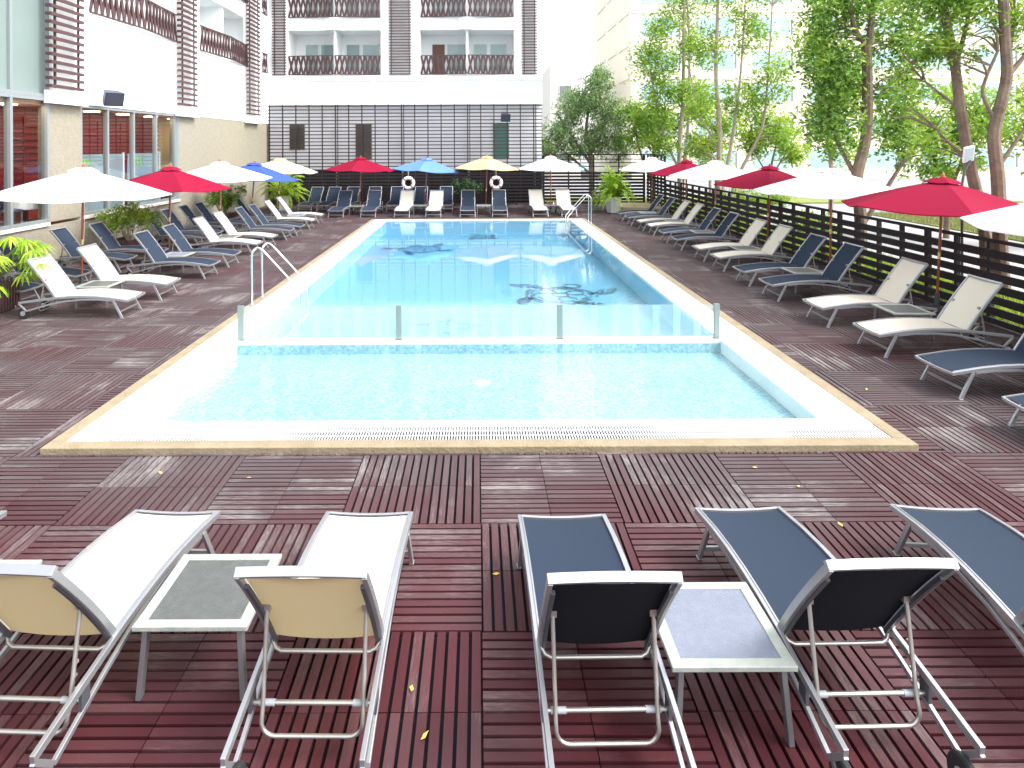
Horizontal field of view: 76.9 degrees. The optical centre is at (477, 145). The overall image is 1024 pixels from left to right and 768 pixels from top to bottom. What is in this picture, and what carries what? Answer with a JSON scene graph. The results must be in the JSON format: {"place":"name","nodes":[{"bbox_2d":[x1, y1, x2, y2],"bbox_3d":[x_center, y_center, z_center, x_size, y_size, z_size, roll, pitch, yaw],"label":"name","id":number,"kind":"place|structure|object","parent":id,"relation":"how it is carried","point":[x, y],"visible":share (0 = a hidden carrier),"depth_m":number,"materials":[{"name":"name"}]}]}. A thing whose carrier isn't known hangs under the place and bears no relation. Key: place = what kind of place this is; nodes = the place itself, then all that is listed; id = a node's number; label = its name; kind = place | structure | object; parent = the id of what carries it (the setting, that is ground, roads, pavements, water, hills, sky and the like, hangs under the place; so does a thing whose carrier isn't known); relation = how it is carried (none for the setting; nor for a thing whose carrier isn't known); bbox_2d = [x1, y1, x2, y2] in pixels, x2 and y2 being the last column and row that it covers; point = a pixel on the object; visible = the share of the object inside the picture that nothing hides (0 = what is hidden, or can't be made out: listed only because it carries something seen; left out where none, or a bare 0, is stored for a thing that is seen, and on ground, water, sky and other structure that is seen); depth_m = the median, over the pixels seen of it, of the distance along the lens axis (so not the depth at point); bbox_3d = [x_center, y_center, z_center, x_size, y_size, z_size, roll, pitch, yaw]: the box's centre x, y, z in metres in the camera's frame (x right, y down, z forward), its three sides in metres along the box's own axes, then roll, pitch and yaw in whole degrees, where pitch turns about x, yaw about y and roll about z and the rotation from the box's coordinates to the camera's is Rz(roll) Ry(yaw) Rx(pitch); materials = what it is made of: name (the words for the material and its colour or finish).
{"place":"outdoors","nodes":[
{"label":"outdoors","id":0,"kind":"place"},
{"bbox_2d":[261,0,593,149],"label":"sky","id":1,"kind":"structure","parent":0,"point":[567,25],"materials":[{"name":"white"}]},
{"bbox_2d":[276,232,680,337],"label":"deep pool floor","id":2,"kind":"structure","parent":0,"point":[466,279],"depth_m":15.82,"materials":[{"name":"blue tile"}]},
{"bbox_2d":[249,242,309,329],"bbox_3d":[-3.975,2.803,12.950,1.045,1.640,0.700,0,0,0],"label":"pool ladder","id":3,"kind":"object","parent":2,"relation":"on","point":[306,315],"visible":1,"depth_m":12.71,"materials":[{"name":"silver metal"}]},
{"bbox_2d":[510,284,616,305],"bbox_3d":[2.094,3.615,15.733,2.741,0.001,2.300,0,0,5],"label":"floor mosaic","id":4,"kind":"object","parent":2,"relation":"on","point":[528,300],"visible":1,"depth_m":15.63},
{"bbox_2d":[160,343,797,421],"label":"shallow pool floor","id":5,"kind":"structure","parent":0,"point":[640,381],"depth_m":8.92,"materials":[{"name":"blue tile"}]},
{"bbox_2d":[248,231,709,337],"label":"deep pool walls","id":6,"kind":"structure","parent":0,"point":[286,316],"depth_m":14.85,"materials":[{"name":"tile"}]},
{"bbox_2d":[372,220,585,235],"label":"water","id":7,"kind":"structure","parent":0,"point":[475,226],"depth_m":24.76,"materials":[{"name":"blue liquid"}]},
{"bbox_2d":[541,65,580,178],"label":"apartment building","id":8,"kind":"structure","parent":0,"point":[556,79],"depth_m":62.00,"materials":[{"name":"white paint"}]},
{"bbox_2d":[249,153,1023,212],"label":"ground","id":9,"kind":"structure","parent":0,"point":[1014,188],"depth_m":51.32,"materials":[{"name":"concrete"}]},
{"bbox_2d":[17,204,1020,767],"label":"deck base","id":10,"kind":"object","parent":9,"relation":"on","point":[457,638],"visible":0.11,"depth_m":3.98,"materials":[{"name":"black"}]},
{"bbox_2d":[0,204,1023,767],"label":"deck","id":11,"kind":"structure","parent":10,"relation":"on","point":[64,366],"depth_m":5.32,"materials":[{"name":"brown wood"}]},
{"bbox_2d":[0,278,20,312],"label":"planter box","id":12,"kind":"object","parent":11,"relation":"on","point":[11,301],"visible":0.85,"depth_m":12.58,"materials":[{"name":"brown paint"}]},
{"bbox_2d":[0,236,55,297],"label":"fan palm","id":13,"kind":"object","parent":12,"relation":"in","point":[23,245],"visible":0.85,"depth_m":12.29,"materials":[{"name":"green plant"}]},
{"bbox_2d":[0,237,92,284],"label":"sun lounger","id":14,"kind":"object","parent":11,"relation":"on","point":[71,272],"visible":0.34,"depth_m":14.47,"materials":[{"name":"blue metal"}]},
{"bbox_2d":[17,254,145,318],"bbox_3d":[-7.513,2.650,12.230,2.039,1.106,0.708,0,0,-1],"label":"sun lounger","id":15,"kind":"object","parent":11,"relation":"on","point":[58,283],"visible":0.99,"depth_m":12.15,"materials":[{"name":"grey metal"}]},
{"bbox_2d":[0,164,171,284],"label":"patio umbrella","id":16,"kind":"object","parent":11,"relation":"on","point":[83,183],"visible":0.92,"depth_m":13.79,"materials":[{"name":"white fabric"}]},
{"bbox_2d":[50,226,137,272],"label":"sun lounger","id":17,"kind":"object","parent":11,"relation":"on","point":[67,240],"visible":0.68,"depth_m":16.51,"materials":[{"name":"blue fabric"}]},
{"bbox_2d":[75,280,124,308],"bbox_3d":[-7.607,2.989,12.950,0.660,0.432,0.660,0,0,-1],"label":"side table","id":18,"kind":"object","parent":11,"relation":"on","point":[100,283],"visible":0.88,"depth_m":12.88,"materials":[{"name":"grey glass"}]},
{"bbox_2d":[0,509,219,767],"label":"sun lounger","id":19,"kind":"object","parent":11,"relation":"on","point":[108,583],"visible":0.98,"depth_m":3.67,"materials":[{"name":"white fabric"}]},
{"bbox_2d":[70,243,180,300],"bbox_3d":[-7.453,2.649,13.610,2.039,1.106,0.708,0,0,0],"label":"sun lounger","id":20,"kind":"object","parent":11,"relation":"on","point":[97,260],"visible":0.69,"depth_m":13.60,"materials":[{"name":"grey metal"}]},
{"bbox_2d":[83,221,168,264],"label":"sun lounger","id":21,"kind":"object","parent":11,"relation":"on","point":[105,236],"visible":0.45,"depth_m":17.68,"materials":[{"name":"blue fabric"}]},
{"bbox_2d":[105,234,152,256],"bbox_3d":[-10.337,2.964,19.100,0.724,0.485,1.324,0,0,0],"label":"planter box","id":22,"kind":"object","parent":11,"relation":"on","point":[122,241],"visible":0.23,"depth_m":18.66,"materials":[{"name":"brown paint"}]},
{"bbox_2d":[86,200,165,239],"bbox_3d":[-10.261,2.163,19.187,1.869,1.282,2.007,0,0,0],"label":"shrub","id":23,"kind":"object","parent":22,"relation":"in","point":[132,216],"visible":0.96,"depth_m":18.84,"materials":[{"name":"green plant"}]},
{"bbox_2d":[126,230,220,278],"bbox_3d":[-7.452,2.649,15.770,2.039,1.106,0.708,0,0,1],"label":"sun lounger","id":24,"kind":"object","parent":11,"relation":"on","point":[151,246],"visible":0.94,"depth_m":15.72,"materials":[{"name":"blue fabric"}]},
{"bbox_2d":[128,164,230,253],"bbox_3d":[-9.107,1.871,19.003,3.500,2.680,3.031,1,0,-6],"label":"patio umbrella","id":25,"kind":"object","parent":11,"relation":"on","point":[170,179],"visible":0.84,"depth_m":18.46,"materials":[{"name":"fabric"}]},
{"bbox_2d":[157,223,241,267],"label":"sun lounger","id":26,"kind":"object","parent":11,"relation":"on","point":[177,237],"visible":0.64,"depth_m":17.18,"materials":[{"name":"blue fabric"}]},
{"bbox_2d":[132,554,281,700],"bbox_3d":[-1.647,2.962,4.000,0.660,0.432,0.660,0,0,0],"label":"side table","id":27,"kind":"object","parent":11,"relation":"on","point":[199,592],"visible":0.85,"depth_m":3.86,"materials":[{"name":"grey glass"}]},
{"bbox_2d":[211,211,236,226],"bbox_3d":[-10.337,2.964,26.100,0.724,0.485,1.224,0,0,0],"label":"planter box","id":28,"kind":"object","parent":11,"relation":"on","point":[228,215],"visible":0.21,"depth_m":26.15,"materials":[{"name":"brown paint"}]},
{"bbox_2d":[203,182,248,213],"bbox_3d":[-10.264,2.142,25.948,1.815,1.323,1.721,0,0,0],"label":"shrub","id":29,"kind":"object","parent":28,"relation":"in","point":[227,201],"visible":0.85,"depth_m":25.72,"materials":[{"name":"green plant"}]},
{"bbox_2d":[190,216,263,255],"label":"sun lounger","id":30,"kind":"object","parent":11,"relation":"on","point":[206,229],"visible":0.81,"depth_m":19.02,"materials":[{"name":"white fabric"}]},
{"bbox_2d":[186,159,271,234],"bbox_3d":[-9.142,1.841,22.800,3.600,2.740,3.118,0,0,-29],"label":"patio umbrella","id":31,"kind":"object","parent":11,"relation":"on","point":[219,171],"visible":0.77,"depth_m":22.15,"materials":[{"name":"white fabric"}]},
{"bbox_2d":[209,211,277,247],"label":"sun lounger","id":32,"kind":"object","parent":11,"relation":"on","point":[225,223],"visible":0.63,"depth_m":20.47,"materials":[{"name":"white fabric"}]},
{"bbox_2d":[233,206,294,239],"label":"sun lounger","id":33,"kind":"object","parent":11,"relation":"on","point":[247,219],"visible":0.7,"depth_m":22.08,"materials":[{"name":"blue fabric"}]},
{"bbox_2d":[239,161,297,225],"bbox_3d":[-9.102,1.904,26.018,3.500,2.620,3.031,4,-1,-11],"label":"patio umbrella","id":34,"kind":"object","parent":11,"relation":"on","point":[254,166],"visible":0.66,"depth_m":25.76,"materials":[{"name":"blue fabric"}]},
{"bbox_2d":[0,0,541,277],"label":"hotel building","id":35,"kind":"structure","parent":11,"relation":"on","point":[391,84],"depth_m":33.29,"materials":[{"name":"white paint"}]},
{"bbox_2d":[0,0,48,96],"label":"window frame","id":36,"kind":"structure","parent":35,"relation":"in","point":[23,41],"depth_m":16.23,"materials":[{"name":"glass"}]},
{"bbox_2d":[0,92,49,230],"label":"window frame","id":37,"kind":"structure","parent":35,"relation":"in","point":[8,97],"depth_m":15.73,"materials":[{"name":"silver metal"}]},
{"bbox_2d":[83,152,124,211],"bbox_3d":[-12.095,1.174,20.730,0.060,1.900,2.460,0,0,0],"label":"glass screen","id":38,"kind":"object","parent":35,"relation":"on","point":[116,164],"visible":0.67,"depth_m":20.72,"materials":[{"name":"white"}]},
{"bbox_2d":[81,105,176,215],"bbox_3d":[-11.498,0.417,21.450,0.140,3.230,5.890,0,0,0],"label":"window frame","id":39,"kind":"structure","parent":35,"relation":"in","point":[106,203],"depth_m":21.35,"materials":[{"name":"silver metal"}]},
{"bbox_2d":[127,152,160,203],"bbox_3d":[-12.095,1.174,23.330,0.060,1.900,2.260,0,0,0],"label":"glass screen","id":40,"kind":"object","parent":35,"relation":"on","point":[143,163],"visible":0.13,"depth_m":23.19,"materials":[{"name":"white"}]},
{"bbox_2d":[355,124,372,158],"bbox_3d":[-6.226,-0.202,35.083,0.950,2.000,0.065,0,0,0],"label":"window","id":41,"kind":"structure","parent":35,"relation":"in","point":[356,125],"depth_m":35.05,"materials":[{"name":"white"}]},
{"bbox_2d":[492,124,509,157],"bbox_3d":[1.264,-0.271,35.083,0.930,1.970,0.065,0,0,0],"label":"window","id":42,"kind":"structure","parent":35,"relation":"in","point":[496,128],"depth_m":35.05,"materials":[{"name":"green glass"}]},
{"bbox_2d":[244,203,304,235],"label":"sun lounger","id":43,"kind":"object","parent":11,"relation":"on","point":[258,214],"visible":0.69,"depth_m":23.15,"materials":[{"name":"blue fabric"}]},
{"bbox_2d":[279,195,289,209],"bbox_3d":[-9.737,2.844,32.200,0.617,0.740,0.617,0,0,-12],"label":"plant pot","id":44,"kind":"object","parent":11,"relation":"on","point":[280,205],"visible":0.41,"depth_m":31.96,"materials":[{"name":"brown ceramic"}]},
{"bbox_2d":[255,174,309,208],"bbox_3d":[-9.648,2.013,32.193,2.748,2.149,3.017,0,0,0],"label":"fern","id":45,"kind":"object","parent":44,"relation":"in","point":[286,189],"visible":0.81,"depth_m":31.93,"materials":[{"name":"green plant"}]},
{"bbox_2d":[262,156,317,213],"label":"patio umbrella","id":46,"kind":"object","parent":11,"relation":"on","point":[282,165],"visible":0.79,"depth_m":29.34,"materials":[{"name":"beige fabric"}]},
{"bbox_2d":[220,511,413,767],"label":"sun lounger","id":47,"kind":"object","parent":11,"relation":"on","point":[341,579],"visible":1,"depth_m":3.45,"materials":[{"name":"white fabric"}]},
{"bbox_2d":[325,156,393,212],"bbox_3d":[-5.680,1.831,31.015,3.440,2.730,2.979,1,-1,-26],"label":"patio umbrella","id":48,"kind":"object","parent":11,"relation":"on","point":[360,164],"visible":0.89,"depth_m":30.27,"materials":[{"name":"fabric"}]},
{"bbox_2d":[392,156,459,211],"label":"patio umbrella","id":49,"kind":"object","parent":11,"relation":"on","point":[427,164],"visible":0.93,"depth_m":30.30,"materials":[{"name":"blue fabric"}]},
{"bbox_2d":[270,154,644,204],"bbox_3d":[-1.092,1.825,34.453,20.110,2.700,0.135,0,0,0],"label":"timber fence","id":50,"kind":"object","parent":11,"relation":"on","point":[568,176],"visible":0.61,"depth_m":34.40,"materials":[{"name":"black wood"}]},
{"bbox_2d":[68,219,871,440],"bbox_3d":[0.015,3.441,17.020,8.740,0.659,20.420,0,0,0],"label":"pool surround","id":51,"kind":"object","parent":11,"relation":"in","point":[803,399],"visible":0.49,"depth_m":9.04,"materials":[{"name":"white tile"}]},
{"bbox_2d":[237,303,719,340],"bbox_3d":[0.013,2.844,10.380,7.800,0.560,0.080,0,0,0],"label":"glass pool barrier","id":52,"kind":"object","parent":51,"relation":"on","point":[559,322],"visible":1,"depth_m":10.36,"materials":[{"name":"grey"}]},
{"bbox_2d":[40,218,918,457],"bbox_3d":[0.014,3.183,17.020,9.080,0.155,20.760,0,0,0],"label":"pool coping","id":53,"kind":"object","parent":51,"relation":"on","point":[60,444],"visible":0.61,"depth_m":6.70,"materials":[{"name":"stone"}]},
{"bbox_2d":[103,424,890,440],"bbox_3d":[0.199,3.180,6.980,8.370,0.139,0.340,0,0,0],"label":"overflow grating","id":54,"kind":"object","parent":51,"relation":"in","point":[457,434],"visible":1,"depth_m":7.01,"materials":[{"name":"white plastic"}]},
{"bbox_2d":[456,154,518,211],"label":"patio umbrella","id":55,"kind":"object","parent":11,"relation":"on","point":[486,162],"visible":0.92,"depth_m":30.22,"materials":[{"name":"beige fabric"}]},
{"bbox_2d":[519,154,583,211],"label":"patio umbrella","id":56,"kind":"object","parent":11,"relation":"on","point":[550,163],"visible":0.94,"depth_m":30.19,"materials":[{"name":"white fabric"}]},
{"bbox_2d":[517,514,696,767],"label":"sun lounger","id":57,"kind":"object","parent":11,"relation":"on","point":[586,584],"visible":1,"depth_m":3.41,"materials":[{"name":"blue fabric"}]},
{"bbox_2d":[604,196,621,212],"bbox_3d":[6.362,2.771,30.300,0.617,0.740,0.617,0,0,-19],"label":"plant pot","id":58,"kind":"object","parent":11,"relation":"on","point":[612,206],"visible":0.74,"depth_m":30.08,"materials":[{"name":"white ceramic"}]},
{"bbox_2d":[589,165,636,214],"bbox_3d":[6.293,2.162,30.319,2.285,2.492,2.374,0,0,-38],"label":"fern","id":59,"kind":"object","parent":58,"relation":"in","point":[613,186],"visible":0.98,"depth_m":29.99,"materials":[{"name":"green plant"}]},
{"bbox_2d":[619,155,671,210],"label":"patio umbrella","id":60,"kind":"object","parent":11,"relation":"on","point":[651,164],"visible":0.77,"depth_m":30.47,"materials":[{"name":"white fabric"}]},
{"bbox_2d":[646,154,665,206],"bbox_3d":[9.041,1.779,32.740,0.135,2.700,3.190,0,0,0],"label":"timber fence","id":61,"kind":"object","parent":11,"relation":"on","point":[654,184],"visible":0.65,"depth_m":32.55,"materials":[{"name":"black wood"}]},
{"bbox_2d":[650,158,698,219],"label":"patio umbrella","id":62,"kind":"object","parent":11,"relation":"on","point":[686,164],"visible":0.64,"depth_m":26.69,"materials":[{"name":"fabric"}]},
{"bbox_2d":[646,202,703,235],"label":"sun lounger","id":63,"kind":"object","parent":11,"relation":"on","point":[694,211],"visible":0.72,"depth_m":22.73,"materials":[{"name":"grey metal"}]},
{"bbox_2d":[658,207,725,242],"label":"sun lounger","id":64,"kind":"object","parent":11,"relation":"on","point":[710,218],"visible":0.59,"depth_m":21.09,"materials":[{"name":"blue metal"}]},
{"bbox_2d":[671,211,739,250],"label":"sun lounger","id":65,"kind":"object","parent":11,"relation":"on","point":[725,225],"visible":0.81,"depth_m":19.59,"materials":[{"name":"blue fabric"}]},
{"bbox_2d":[669,158,748,231],"bbox_3d":[8.750,1.796,23.708,3.600,2.670,3.118,1,0,-20],"label":"patio umbrella","id":66,"kind":"object","parent":11,"relation":"on","point":[715,169],"visible":0.88,"depth_m":23.02,"materials":[{"name":"white fabric"}]},
{"bbox_2d":[644,582,797,747],"bbox_3d":[1.350,2.948,3.700,0.660,0.432,0.660,0,0,0],"label":"side table","id":67,"kind":"object","parent":11,"relation":"on","point":[716,627],"visible":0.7,"depth_m":3.58,"materials":[{"name":"blue glass"}]},
{"bbox_2d":[691,218,771,261],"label":"sun lounger","id":68,"kind":"object","parent":11,"relation":"on","point":[754,229],"visible":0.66,"depth_m":17.81,"materials":[{"name":"beige fabric"}]},
{"bbox_2d":[710,224,796,271],"bbox_3d":[7.056,2.584,16.439,2.039,1.106,0.708,0,0,-1],"label":"sun lounger","id":69,"kind":"object","parent":11,"relation":"on","point":[776,238],"visible":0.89,"depth_m":16.39,"materials":[{"name":"white fabric"}]},
{"bbox_2d":[714,163,797,246],"bbox_3d":[8.765,1.827,19.406,3.500,2.610,3.031,2,0,-6],"label":"patio umbrella","id":70,"kind":"object","parent":11,"relation":"on","point":[769,174],"visible":0.75,"depth_m":18.91,"materials":[{"name":"fabric"}]},
{"bbox_2d":[732,233,832,286],"bbox_3d":[6.956,2.584,14.682,2.039,1.106,0.708,0,0,-1],"label":"sun lounger","id":71,"kind":"object","parent":11,"relation":"on","point":[810,246],"visible":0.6,"depth_m":14.69,"materials":[{"name":"blue fabric"}]},
{"bbox_2d":[758,242,872,301],"bbox_3d":[6.956,2.584,13.296,2.039,1.106,0.708,0,0,0],"label":"sun lounger","id":72,"kind":"object","parent":11,"relation":"on","point":[843,259],"visible":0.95,"depth_m":13.23,"materials":[{"name":"blue fabric"}]},
{"bbox_2d":[753,165,893,262],"bbox_3d":[8.620,1.797,15.714,3.600,2.670,3.118,1,-1,-23],"label":"patio umbrella","id":73,"kind":"object","parent":11,"relation":"on","point":[831,182],"visible":0.81,"depth_m":15.05,"materials":[{"name":"white fabric"}]},
{"bbox_2d":[694,506,985,767],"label":"sun lounger","id":74,"kind":"object","parent":11,"relation":"on","point":[791,571],"visible":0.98,"depth_m":3.52,"materials":[{"name":"blue fabric"}]},
{"bbox_2d":[663,180,1023,333],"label":"timber fence","id":75,"kind":"object","parent":11,"relation":"on","point":[989,252],"visible":0.66,"depth_m":14.26,"materials":[{"name":"black wood"}]},
{"bbox_2d":[802,257,936,327],"bbox_3d":[6.956,2.584,11.456,2.039,1.106,0.708,0,0,0],"label":"sun lounger","id":76,"kind":"object","parent":11,"relation":"on","point":[903,276],"visible":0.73,"depth_m":11.43,"materials":[{"name":"grey metal"}]},
{"bbox_2d":[871,304,935,339],"bbox_3d":[7.063,2.922,10.700,0.660,0.432,0.660,0,0,2],"label":"side table","id":77,"kind":"object","parent":11,"relation":"on","point":[903,310],"visible":0.82,"depth_m":10.60,"materials":[{"name":"grey glass"}]},
{"bbox_2d":[841,173,1019,312],"bbox_3d":[8.807,1.828,12.262,3.600,2.610,3.118,3,-1,-9],"label":"patio umbrella","id":78,"kind":"object","parent":11,"relation":"on","point":[941,196],"visible":0.88,"depth_m":11.72,"materials":[{"name":"fabric"}]},
{"bbox_2d":[852,274,1013,357],"bbox_3d":[6.956,2.584,9.869,2.039,1.106,0.708,0,0,0],"label":"sun lounger","id":79,"kind":"object","parent":11,"relation":"on","point":[968,302],"visible":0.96,"depth_m":9.81,"materials":[{"name":"white fabric"}]},
{"bbox_2d":[889,504,1023,656],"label":"sun lounger","id":80,"kind":"object","parent":11,"relation":"on","point":[984,548],"visible":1,"depth_m":4.41,"materials":[{"name":"blue fabric"}]},
{"bbox_2d":[915,333,1023,399],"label":"sun lounger","id":81,"kind":"object","parent":11,"relation":"on","point":[971,361],"visible":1,"depth_m":8.30,"materials":[{"name":"blue fabric"}]},
{"bbox_2d":[960,204,1023,235],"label":"patio umbrella","id":82,"kind":"object","parent":11,"relation":"on","point":[1008,220],"visible":1,"depth_m":9.51,"materials":[{"name":"white fabric"}]},
{"bbox_2d":[1001,393,1023,426],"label":"sun lounger","id":83,"kind":"object","parent":11,"relation":"on","point":[1018,398],"visible":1,"depth_m":7.16,"materials":[{"name":"grey metal"}]},
{"bbox_2d":[623,0,714,203],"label":"tree","id":84,"kind":"object","parent":9,"relation":"on","point":[660,117],"visible":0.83,"depth_m":32.92,"materials":[{"name":"green plant"}]},
{"bbox_2d":[672,0,798,210],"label":"tree","id":85,"kind":"object","parent":9,"relation":"on","point":[699,106],"visible":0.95,"depth_m":28.95,"materials":[{"name":"green plant"}]},
{"bbox_2d":[545,196,1022,203],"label":"verge","id":86,"kind":"structure","parent":9,"relation":"on","point":[799,200],"depth_m":36.69,"materials":[{"name":"soil"}]},
{"bbox_2d":[542,62,641,197],"bbox_3d":[6.054,-0.872,38.066,7.148,8.232,3.161,0,0,0],"label":"tree","id":87,"kind":"object","parent":86,"relation":"on","point":[582,102],"visible":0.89,"depth_m":37.69,"materials":[{"name":"green plant"}]},
{"bbox_2d":[614,95,689,199],"bbox_3d":[9.996,0.171,36.553,4.628,6.124,2.849,0,0,0],"label":"tree","id":88,"kind":"object","parent":86,"relation":"on","point":[630,103],"visible":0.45,"depth_m":36.42,"materials":[{"name":"green plant"}]},
{"bbox_2d":[679,103,753,197],"bbox_3d":[13.181,0.291,35.966,4.153,5.842,2.633,0,0,0],"label":"tree","id":89,"kind":"object","parent":86,"relation":"on","point":[726,126],"visible":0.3,"depth_m":35.80,"materials":[{"name":"green plant"}]},
{"bbox_2d":[780,0,947,257],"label":"tree","id":90,"kind":"object","parent":9,"relation":"on","point":[841,81],"visible":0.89,"depth_m":17.02,"materials":[{"name":"green plant"}]},
{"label":"planting bed","id":91,"kind":"structure","parent":9,"relation":"on","visible":0},
{"bbox_2d":[861,0,1015,270],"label":"tree","id":92,"kind":"object","parent":91,"relation":"on","point":[927,53],"visible":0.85,"depth_m":13.46,"materials":[{"name":"green plant"}]},
{"bbox_2d":[912,0,1023,297],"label":"tree","id":93,"kind":"object","parent":91,"relation":"on","point":[1005,16],"visible":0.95,"depth_m":12.79,"materials":[{"name":"green plant"}]},
{"bbox_2d":[593,0,1023,178],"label":"apartment building","id":94,"kind":"structure","parent":0,"point":[618,26],"depth_m":62.00,"materials":[{"name":"white paint"}]},
{"bbox_2d":[755,17,788,34],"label":"window","id":95,"kind":"structure","parent":94,"relation":"in","point":[781,23],"depth_m":61.87,"materials":[{"name":"white glass"}]},
{"bbox_2d":[867,150,896,167],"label":"window","id":96,"kind":"structure","parent":94,"relation":"in","point":[872,162],"depth_m":61.87,"materials":[{"name":"white glass"}]},
{"bbox_2d":[659,202,1023,327],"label":"grass","id":97,"kind":"structure","parent":0,"point":[996,306],"depth_m":14.76,"materials":[{"name":"green plant"}]},
{"bbox_2d":[741,207,1023,291],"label":"path","id":98,"kind":"structure","parent":0,"point":[1012,249],"depth_m":21.90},
{"bbox_2d":[732,96,813,210],"bbox_3d":[13.792,0.366,30.058,3.794,5.686,2.261,0,0,0],"label":"tree","id":99,"kind":"object","parent":98,"relation":"on","point":[748,138],"visible":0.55,"depth_m":29.78,"materials":[{"name":"green plant"}]},
{"bbox_2d":[779,0,880,223],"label":"tree","id":100,"kind":"object","parent":98,"relation":"on","point":[806,39],"visible":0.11,"depth_m":24.48,"materials":[{"name":"green plant"}]},
{"bbox_2d":[872,75,1023,238],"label":"tree","id":101,"kind":"object","parent":98,"relation":"on","point":[978,125],"visible":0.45,"depth_m":21.79,"materials":[{"name":"green plant"}]},
{"bbox_2d":[983,98,1023,175],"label":"tree","id":102,"kind":"object","parent":98,"relation":"on","point":[1005,131],"visible":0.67,"depth_m":19.80,"materials":[{"name":"green plant"}]},
{"bbox_2d":[873,211,1023,240],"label":"grass","id":103,"kind":"structure","parent":0,"point":[934,220],"depth_m":26.30,"materials":[{"name":"green plant"}]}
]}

